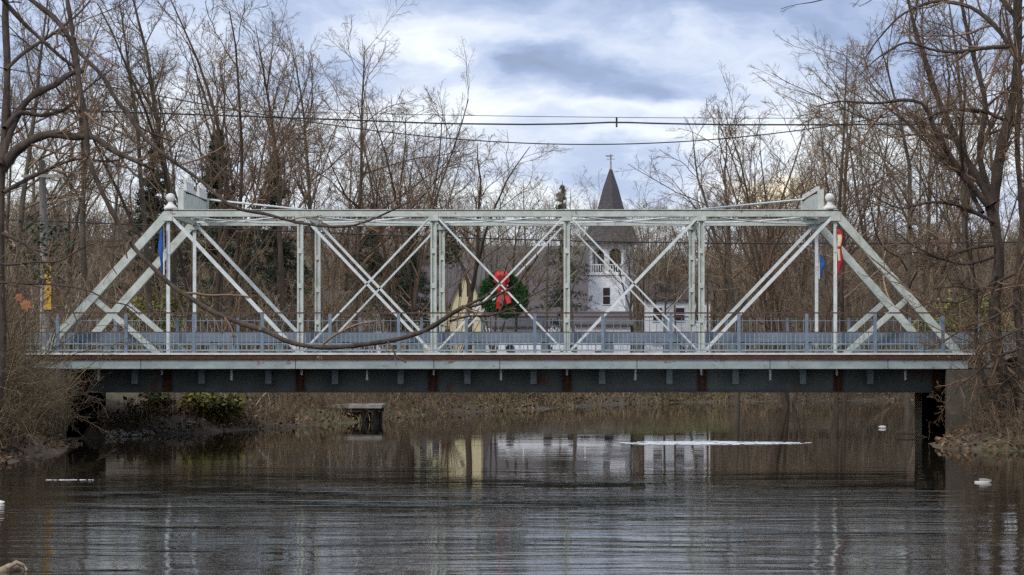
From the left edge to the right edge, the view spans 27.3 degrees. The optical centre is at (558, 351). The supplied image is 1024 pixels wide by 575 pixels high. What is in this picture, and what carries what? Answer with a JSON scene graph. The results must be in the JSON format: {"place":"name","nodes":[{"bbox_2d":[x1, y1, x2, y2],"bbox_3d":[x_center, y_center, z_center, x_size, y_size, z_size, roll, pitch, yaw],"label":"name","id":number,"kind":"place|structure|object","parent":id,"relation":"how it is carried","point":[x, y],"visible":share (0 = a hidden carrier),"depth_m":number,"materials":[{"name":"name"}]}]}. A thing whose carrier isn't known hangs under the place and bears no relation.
{"place":"outdoors","nodes":[
{"label":"outdoors","id":0,"kind":"place"},
{"bbox_2d":[0,0,545,366],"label":"overhanging tree","id":1,"kind":"object","parent":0,"point":[71,39],"visible":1,"depth_m":32.24,"materials":[{"name":"brown plant"}]},
{"bbox_2d":[0,107,1000,126],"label":"power line","id":2,"kind":"object","parent":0,"point":[616,122],"visible":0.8,"depth_m":95.97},
{"bbox_2d":[0,400,1023,574],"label":"river water","id":3,"kind":"structure","parent":0,"point":[854,489],"depth_m":45.36,"materials":[{"name":"black liquid"}]},
{"bbox_2d":[331,403,385,421],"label":"dock","id":4,"kind":"object","parent":3,"relation":"in","point":[376,409],"visible":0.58,"depth_m":94.54,"materials":[{"name":"grey wood"}]},
{"bbox_2d":[620,441,811,444],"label":"foam","id":5,"kind":"object","parent":3,"relation":"on","point":[693,442],"visible":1,"depth_m":72.84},
{"bbox_2d":[0,238,1023,462],"bbox_3d":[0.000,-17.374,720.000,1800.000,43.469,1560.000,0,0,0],"label":"ground","id":6,"kind":"structure","parent":0,"point":[110,406],"depth_m":85.34,"materials":[{"name":"brown soil"}]},
{"bbox_2d":[21,160,63,345],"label":"utility pole","id":7,"kind":"object","parent":6,"relation":"on","point":[42,194],"visible":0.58,"depth_m":85.37,"materials":[{"name":"brown wood"}]},
{"bbox_2d":[5,206,104,362],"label":"tree","id":8,"kind":"object","parent":6,"relation":"on","point":[41,240],"visible":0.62,"depth_m":75.02,"materials":[{"name":"brown plant"}]},
{"bbox_2d":[0,295,116,460],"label":"vine thicket","id":9,"kind":"object","parent":6,"relation":"on","point":[28,420],"visible":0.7,"depth_m":66.31,"materials":[{"name":"brown plant"}]},
{"bbox_2d":[0,27,124,279],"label":"bare tree","id":10,"kind":"object","parent":6,"relation":"on","point":[10,174],"visible":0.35,"depth_m":113.27,"materials":[{"name":"brown plant"}]},
{"bbox_2d":[35,369,105,438],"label":"abutment","id":11,"kind":"object","parent":6,"relation":"on","point":[82,426],"visible":0.13,"depth_m":77.02,"materials":[{"name":"concrete"}]},
{"bbox_2d":[0,32,143,296],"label":"bare tree","id":12,"kind":"object","parent":6,"relation":"on","point":[33,209],"visible":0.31,"depth_m":141.53,"materials":[{"name":"brown plant"}]},
{"bbox_2d":[0,65,147,351],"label":"bare tree","id":13,"kind":"object","parent":6,"relation":"on","point":[71,249],"visible":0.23,"depth_m":119.81,"materials":[{"name":"brown plant"}]},
{"bbox_2d":[0,167,153,440],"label":"vine thicket","id":14,"kind":"object","parent":6,"relation":"on","point":[19,324],"visible":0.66,"depth_m":65.35,"materials":[{"name":"brown plant"}]},
{"bbox_2d":[0,0,162,339],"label":"bare tree","id":15,"kind":"object","parent":6,"relation":"on","point":[29,164],"visible":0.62,"depth_m":92.38,"materials":[{"name":"brown plant"}]},
{"bbox_2d":[0,0,164,417],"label":"old tree","id":16,"kind":"object","parent":6,"relation":"on","point":[9,121],"visible":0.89,"depth_m":61.30,"materials":[{"name":"brown plant"}]},
{"bbox_2d":[16,0,151,352],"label":"bare tree","id":17,"kind":"object","parent":6,"relation":"on","point":[83,215],"visible":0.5,"depth_m":96.12,"materials":[{"name":"brown plant"}]},
{"bbox_2d":[105,75,139,351],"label":"bare tree","id":18,"kind":"object","parent":6,"relation":"on","point":[114,228],"visible":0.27,"depth_m":147.31,"materials":[{"name":"brown plant"}]},
{"bbox_2d":[90,0,183,346],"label":"bare tree","id":19,"kind":"object","parent":6,"relation":"on","point":[148,290],"visible":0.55,"depth_m":98.67,"materials":[{"name":"brown plant"}]},
{"bbox_2d":[89,148,199,330],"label":"conifer","id":20,"kind":"object","parent":6,"relation":"on","point":[150,221],"visible":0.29,"depth_m":121.78,"materials":[{"name":"green plant"}]},
{"bbox_2d":[102,0,190,352],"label":"bare tree","id":21,"kind":"object","parent":6,"relation":"on","point":[173,271],"visible":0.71,"depth_m":99.15,"materials":[{"name":"brown plant"}]},
{"bbox_2d":[137,393,178,408],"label":"leafy shrub","id":22,"kind":"object","parent":6,"relation":"on","point":[158,397],"visible":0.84,"depth_m":84.25,"materials":[{"name":"green plant"}]},
{"bbox_2d":[89,33,235,267],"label":"bare tree","id":23,"kind":"object","parent":6,"relation":"on","point":[174,183],"visible":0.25,"depth_m":156.99,"materials":[{"name":"brown plant"}]},
{"bbox_2d":[119,286,211,352],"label":"leafy shrub","id":24,"kind":"object","parent":6,"relation":"on","point":[162,326],"visible":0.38,"depth_m":99.65,"materials":[{"name":"green plant"}]},
{"bbox_2d":[21,0,321,352],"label":"bare tree","id":25,"kind":"object","parent":6,"relation":"on","point":[223,246],"visible":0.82,"depth_m":94.19,"materials":[{"name":"brown plant"}]},
{"bbox_2d":[109,14,312,299],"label":"bare tree","id":26,"kind":"object","parent":6,"relation":"on","point":[176,197],"visible":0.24,"depth_m":156.09,"materials":[{"name":"brown plant"}]},
{"bbox_2d":[178,393,253,420],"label":"leafy shrub","id":27,"kind":"object","parent":6,"relation":"on","point":[233,404],"visible":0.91,"depth_m":84.88,"materials":[{"name":"green plant"}]},
{"bbox_2d":[176,129,272,346],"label":"conifer","id":28,"kind":"object","parent":6,"relation":"on","point":[230,251],"visible":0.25,"depth_m":115.71,"materials":[{"name":"green plant"}]},
{"bbox_2d":[5,196,453,416],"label":"thicket","id":29,"kind":"object","parent":6,"relation":"on","point":[338,303],"visible":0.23,"depth_m":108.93,"materials":[{"name":"brown plant"}]},
{"bbox_2d":[154,13,340,352],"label":"bare tree","id":30,"kind":"object","parent":6,"relation":"on","point":[248,246],"visible":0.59,"depth_m":117.75,"materials":[{"name":"brown plant"}]},
{"bbox_2d":[167,30,336,282],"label":"bare tree","id":31,"kind":"object","parent":6,"relation":"on","point":[225,131],"visible":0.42,"depth_m":145.00,"materials":[{"name":"brown plant"}]},
{"bbox_2d":[213,155,335,352],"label":"conifer","id":32,"kind":"object","parent":6,"relation":"on","point":[270,257],"visible":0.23,"depth_m":123.77,"materials":[{"name":"green plant"}]},
{"bbox_2d":[210,0,342,352],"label":"bare tree","id":33,"kind":"object","parent":6,"relation":"on","point":[280,234],"visible":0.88,"depth_m":106.21,"materials":[{"name":"brown plant"}]},
{"bbox_2d":[224,66,345,305],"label":"bare tree","id":34,"kind":"object","parent":6,"relation":"on","point":[306,227],"visible":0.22,"depth_m":153.55,"materials":[{"name":"red plant"}]},
{"bbox_2d":[234,13,385,351],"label":"bare tree","id":35,"kind":"object","parent":6,"relation":"on","point":[307,202],"visible":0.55,"depth_m":124.77,"materials":[{"name":"brown plant"}]},
{"bbox_2d":[268,121,394,331],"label":"bare tree","id":36,"kind":"object","parent":6,"relation":"on","point":[341,235],"visible":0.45,"depth_m":163.99,"materials":[{"name":"brown plant"}]},
{"bbox_2d":[291,91,422,290],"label":"bare tree","id":37,"kind":"object","parent":6,"relation":"on","point":[347,246],"visible":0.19,"depth_m":225.78,"materials":[{"name":"red plant"}]},
{"bbox_2d":[331,145,391,282],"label":"bare tree","id":38,"kind":"object","parent":6,"relation":"on","point":[352,207],"visible":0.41,"depth_m":165.96,"materials":[{"name":"red plant"}]},
{"bbox_2d":[336,204,406,352],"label":"conifer","id":39,"kind":"object","parent":6,"relation":"on","point":[374,256],"visible":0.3,"depth_m":149.83,"materials":[{"name":"green plant"}]},
{"bbox_2d":[251,0,493,352],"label":"bare tree","id":40,"kind":"object","parent":6,"relation":"on","point":[359,206],"visible":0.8,"depth_m":117.04,"materials":[{"name":"brown plant"}]},
{"bbox_2d":[317,129,453,327],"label":"bare tree","id":41,"kind":"object","parent":6,"relation":"on","point":[374,185],"visible":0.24,"depth_m":221.51,"materials":[{"name":"red plant"}]},
{"bbox_2d":[314,36,485,352],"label":"bare tree","id":42,"kind":"object","parent":6,"relation":"on","point":[414,294],"visible":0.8,"depth_m":112.99,"materials":[{"name":"brown plant"}]},
{"bbox_2d":[363,121,445,305],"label":"bare tree","id":43,"kind":"object","parent":6,"relation":"on","point":[413,176],"visible":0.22,"depth_m":201.39,"materials":[{"name":"brown plant"}]},
{"bbox_2d":[353,103,470,310],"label":"bare tree","id":44,"kind":"object","parent":6,"relation":"on","point":[417,189],"visible":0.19,"depth_m":195.92,"materials":[{"name":"red plant"}]},
{"bbox_2d":[381,226,453,349],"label":"conifer","id":45,"kind":"object","parent":6,"relation":"on","point":[405,282],"visible":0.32,"depth_m":149.62,"materials":[{"name":"green plant"}]},
{"bbox_2d":[410,255,485,352],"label":"yellow house","id":46,"kind":"structure","parent":6,"relation":"on","point":[457,291],"depth_m":168.00,"materials":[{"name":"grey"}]},
{"bbox_2d":[393,217,513,352],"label":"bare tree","id":47,"kind":"object","parent":6,"relation":"on","point":[447,254],"visible":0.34,"depth_m":120.77,"materials":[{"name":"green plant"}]},
{"bbox_2d":[418,156,514,262],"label":"bare tree","id":48,"kind":"object","parent":6,"relation":"on","point":[458,182],"visible":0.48,"depth_m":197.72,"materials":[{"name":"red plant"}]},
{"bbox_2d":[359,127,582,352],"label":"bare tree","id":49,"kind":"object","parent":6,"relation":"on","point":[478,250],"visible":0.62,"depth_m":125.99,"materials":[{"name":"brown plant"}]},
{"bbox_2d":[434,160,557,352],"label":"bare tree","id":50,"kind":"object","parent":6,"relation":"on","point":[496,261],"visible":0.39,"depth_m":185.15,"materials":[{"name":"brown plant"}]},
{"bbox_2d":[25,174,981,392],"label":"truss bridge","id":51,"kind":"structure","parent":6,"relation":"on","point":[434,369],"depth_m":75.88,"materials":[{"name":"white paint"}]},
{"bbox_2d":[158,226,165,274],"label":"flag","id":52,"kind":"object","parent":51,"relation":"hanging from","point":[161,247],"visible":0.99,"depth_m":75.78,"materials":[{"name":"blue fabric"}]},
{"bbox_2d":[477,270,525,317],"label":"wreath","id":53,"kind":"object","parent":51,"relation":"attached to","point":[491,282],"visible":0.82,"depth_m":76.15,"materials":[{"name":"green plant"}]},
{"bbox_2d":[835,226,843,275],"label":"flag","id":54,"kind":"object","parent":51,"relation":"hanging from","point":[840,238],"visible":1,"depth_m":75.76,"materials":[{"name":"red fabric"}]},
{"bbox_2d":[431,393,587,409],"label":"grass","id":55,"kind":"structure","parent":6,"relation":"on","point":[511,401],"depth_m":115.92,"materials":[{"name":"brown plant"}]},
{"bbox_2d":[5,219,1017,243],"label":"power line","id":56,"kind":"object","parent":6,"relation":"on","point":[492,238],"visible":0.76,"depth_m":91.98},
{"bbox_2d":[0,419,1023,464],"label":"leaf litter","id":57,"kind":"object","parent":6,"relation":"on","point":[940,440],"visible":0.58,"depth_m":68.16,"materials":[{"name":"brown plant"}]},
{"bbox_2d":[0,67,1023,144],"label":"power line","id":58,"kind":"object","parent":6,"relation":"on","point":[511,142],"visible":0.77,"depth_m":94.98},
{"bbox_2d":[0,103,1023,117],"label":"power line","id":59,"kind":"object","parent":6,"relation":"on","point":[453,115],"visible":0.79,"depth_m":96.99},
{"bbox_2d":[5,180,1023,330],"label":"wood","id":60,"kind":"object","parent":6,"relation":"on","point":[107,234],"visible":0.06,"depth_m":301.38,"materials":[{"name":"brown plant"}]},
{"bbox_2d":[488,318,550,352],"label":"house","id":61,"kind":"structure","parent":6,"relation":"on","point":[510,326],"depth_m":190.00,"materials":[{"name":"grey"}]},
{"bbox_2d":[473,175,574,352],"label":"bare tree","id":62,"kind":"object","parent":6,"relation":"on","point":[516,326],"visible":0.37,"depth_m":188.00,"materials":[{"name":"brown plant"}]},
{"bbox_2d":[471,143,592,315],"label":"bare tree","id":63,"kind":"object","parent":6,"relation":"on","point":[508,258],"visible":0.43,"depth_m":200.89,"materials":[{"name":"brown plant"}]},
{"bbox_2d":[498,166,600,331],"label":"bare tree","id":64,"kind":"object","parent":6,"relation":"on","point":[546,283],"visible":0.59,"depth_m":179.45,"materials":[{"name":"brown plant"}]},
{"bbox_2d":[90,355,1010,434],"bbox_3d":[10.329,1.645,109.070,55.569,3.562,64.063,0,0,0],"label":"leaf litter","id":65,"kind":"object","parent":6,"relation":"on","point":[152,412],"visible":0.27,"depth_m":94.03,"materials":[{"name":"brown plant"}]},
{"bbox_2d":[463,154,638,351],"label":"church","id":66,"kind":"structure","parent":6,"relation":"on","point":[597,292],"depth_m":219.16,"materials":[{"name":"white"}]},
{"bbox_2d":[93,344,1016,429],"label":"dead weeds","id":67,"kind":"object","parent":6,"relation":"on","point":[131,404],"visible":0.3,"depth_m":97.65,"materials":[{"name":"brown plant"}]},
{"bbox_2d":[507,167,615,352],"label":"bare tree","id":68,"kind":"object","parent":6,"relation":"on","point":[579,266],"visible":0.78,"depth_m":150.02,"materials":[{"name":"brown plant"}]},
{"bbox_2d":[528,183,599,351],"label":"conifer","id":69,"kind":"object","parent":6,"relation":"on","point":[557,294],"visible":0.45,"depth_m":214.85,"materials":[{"name":"green plant"}]},
{"bbox_2d":[162,336,1016,428],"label":"bank brush","id":70,"kind":"object","parent":6,"relation":"on","point":[324,396],"visible":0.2,"depth_m":95.55,"materials":[{"name":"brown plant"}]},
{"bbox_2d":[573,311,633,352],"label":"house","id":71,"kind":"structure","parent":6,"relation":"on","point":[581,326],"depth_m":188.00,"materials":[{"name":"grey"}]},
{"bbox_2d":[592,207,667,352],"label":"bare tree","id":72,"kind":"object","parent":6,"relation":"on","point":[630,277],"visible":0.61,"depth_m":188.81,"materials":[{"name":"brown plant"}]},
{"bbox_2d":[610,217,657,352],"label":"bare tree","id":73,"kind":"object","parent":6,"relation":"on","point":[644,277],"visible":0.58,"depth_m":190.25,"materials":[{"name":"red plant"}]},
{"bbox_2d":[598,171,700,331],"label":"bare tree","id":74,"kind":"object","parent":6,"relation":"on","point":[655,281],"visible":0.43,"depth_m":196.38,"materials":[{"name":"brown plant"}]},
{"bbox_2d":[618,190,715,352],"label":"bare tree","id":75,"kind":"object","parent":6,"relation":"on","point":[665,285],"visible":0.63,"depth_m":166.34,"materials":[{"name":"red plant"}]},
{"bbox_2d":[653,200,688,331],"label":"bare tree","id":76,"kind":"object","parent":6,"relation":"on","point":[675,279],"visible":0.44,"depth_m":180.75,"materials":[{"name":"red plant"}]},
{"bbox_2d":[639,278,713,352],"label":"house","id":77,"kind":"structure","parent":6,"relation":"on","point":[682,306],"depth_m":196.00,"materials":[{"name":"white"}]},
{"bbox_2d":[599,393,776,401],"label":"grass","id":78,"kind":"structure","parent":6,"relation":"on","point":[697,394],"depth_m":132.03,"materials":[{"name":"brown plant"}]},
{"bbox_2d":[642,190,734,351],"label":"bare tree","id":79,"kind":"object","parent":6,"relation":"on","point":[696,299],"visible":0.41,"depth_m":178.90,"materials":[{"name":"red plant"}]},
{"bbox_2d":[696,191,743,352],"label":"bare tree","id":80,"kind":"object","parent":6,"relation":"on","point":[708,292],"visible":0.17,"depth_m":190.54,"materials":[{"name":"red plant"}]},
{"bbox_2d":[668,154,795,352],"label":"bare tree","id":81,"kind":"object","parent":6,"relation":"on","point":[726,297],"visible":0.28,"depth_m":177.60,"materials":[{"name":"red plant"}]},
{"bbox_2d":[610,85,871,403],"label":"bare tree","id":82,"kind":"object","parent":6,"relation":"on","point":[736,398],"visible":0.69,"depth_m":127.87,"materials":[{"name":"brown plant"}]},
{"bbox_2d":[719,200,788,351],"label":"bare tree","id":83,"kind":"object","parent":6,"relation":"on","point":[751,306],"visible":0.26,"depth_m":143.02,"materials":[{"name":"brown plant"}]},
{"bbox_2d":[705,138,823,349],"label":"bare tree","id":84,"kind":"object","parent":6,"relation":"on","point":[764,234],"visible":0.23,"depth_m":196.90,"materials":[{"name":"red plant"}]},
{"bbox_2d":[745,171,830,323],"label":"bare tree","id":85,"kind":"object","parent":6,"relation":"on","point":[788,285],"visible":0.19,"depth_m":167.93,"materials":[{"name":"red plant"}]},
{"bbox_2d":[746,139,842,318],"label":"bare tree","id":86,"kind":"object","parent":6,"relation":"on","point":[798,207],"visible":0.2,"depth_m":181.19,"materials":[{"name":"red plant"}]},
{"bbox_2d":[671,60,921,405],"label":"bare tree","id":87,"kind":"object","parent":6,"relation":"on","point":[785,400],"visible":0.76,"depth_m":121.72,"materials":[{"name":"brown plant"}]},
{"bbox_2d":[749,177,855,330],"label":"bare tree","id":88,"kind":"object","parent":6,"relation":"on","point":[803,281],"visible":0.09,"depth_m":172.45,"materials":[{"name":"brown plant"}]},
{"bbox_2d":[769,132,882,321],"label":"bare tree","id":89,"kind":"object","parent":6,"relation":"on","point":[828,251],"visible":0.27,"depth_m":164.27,"materials":[{"name":"brown plant"}]},
{"bbox_2d":[789,78,875,351],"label":"bare tree","id":90,"kind":"object","parent":6,"relation":"on","point":[828,224],"visible":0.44,"depth_m":145.46,"materials":[{"name":"red plant"}]},
{"bbox_2d":[763,12,943,410],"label":"bare tree","id":91,"kind":"object","parent":6,"relation":"on","point":[843,185],"visible":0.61,"depth_m":111.70,"materials":[{"name":"brown plant"}]},
{"bbox_2d":[686,252,1023,394],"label":"thicket","id":92,"kind":"object","parent":6,"relation":"on","point":[884,326],"visible":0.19,"depth_m":147.32,"materials":[{"name":"brown plant"}]},
{"bbox_2d":[748,31,961,352],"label":"bare tree","id":93,"kind":"object","parent":6,"relation":"on","point":[818,180],"visible":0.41,"depth_m":138.10,"materials":[{"name":"brown plant"}]},
{"bbox_2d":[810,50,947,325],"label":"bare tree","id":94,"kind":"object","parent":6,"relation":"on","point":[863,237],"visible":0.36,"depth_m":146.65,"materials":[{"name":"brown plant"}]},
{"bbox_2d":[748,0,1015,415],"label":"bare tree","id":95,"kind":"object","parent":6,"relation":"on","point":[905,396],"visible":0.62,"depth_m":104.33,"materials":[{"name":"brown plant"}]},
{"bbox_2d":[792,0,1023,441],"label":"tree","id":96,"kind":"object","parent":6,"relation":"on","point":[988,195],"visible":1,"depth_m":69.66,"materials":[{"name":"brown plant"}]},
{"bbox_2d":[803,65,1022,348],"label":"bare tree","id":97,"kind":"object","parent":6,"relation":"on","point":[928,199],"visible":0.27,"depth_m":154.64,"materials":[{"name":"brown plant"}]},
{"bbox_2d":[836,51,1005,315],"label":"bare tree","id":98,"kind":"object","parent":6,"relation":"on","point":[942,274],"visible":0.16,"depth_m":180.78,"materials":[{"name":"red plant"}]},
{"bbox_2d":[832,0,1023,366],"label":"bare tree","id":99,"kind":"object","parent":6,"relation":"on","point":[966,270],"visible":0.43,"depth_m":101.24,"materials":[{"name":"brown plant"}]},
{"bbox_2d":[880,40,1023,364],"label":"bare tree","id":100,"kind":"object","parent":6,"relation":"on","point":[975,230],"visible":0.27,"depth_m":145.52,"materials":[{"name":"brown plant"}]},
{"bbox_2d":[915,367,1017,437],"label":"abutment","id":101,"kind":"object","parent":6,"relation":"on","point":[926,406],"visible":0.24,"depth_m":74.52,"materials":[{"name":"concrete"}]},
{"bbox_2d":[918,290,1023,355],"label":"leafy shrub","id":102,"kind":"object","parent":6,"relation":"on","point":[981,317],"visible":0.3,"depth_m":96.82,"materials":[{"name":"brown plant"}]},
{"bbox_2d":[927,393,1023,451],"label":"bank brush","id":103,"kind":"object","parent":6,"relation":"on","point":[996,421],"visible":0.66,"depth_m":68.39,"materials":[{"name":"brown plant"}]},
{"bbox_2d":[955,353,1017,424],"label":"wall brush","id":104,"kind":"object","parent":6,"relation":"on","point":[997,406],"depth_m":72.52,"materials":[{"name":"brown plant"}]},
{"bbox_2d":[965,38,1014,307],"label":"bare tree","id":105,"kind":"object","parent":6,"relation":"on","point":[991,156],"visible":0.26,"depth_m":164.76,"materials":[{"name":"grey plant"}]},
{"bbox_2d":[960,243,1023,433],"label":"thicket","id":106,"kind":"object","parent":6,"relation":"on","point":[1015,397],"visible":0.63,"depth_m":69.46,"materials":[{"name":"brown plant"}]},
{"bbox_2d":[989,42,1023,212],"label":"bare tree","id":107,"kind":"object","parent":6,"relation":"on","point":[1011,146],"visible":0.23,"depth_m":173.11,"materials":[{"name":"red plant"}]},
{"bbox_2d":[0,0,1023,272],"label":"sky","id":108,"kind":"structure","parent":0,"point":[578,61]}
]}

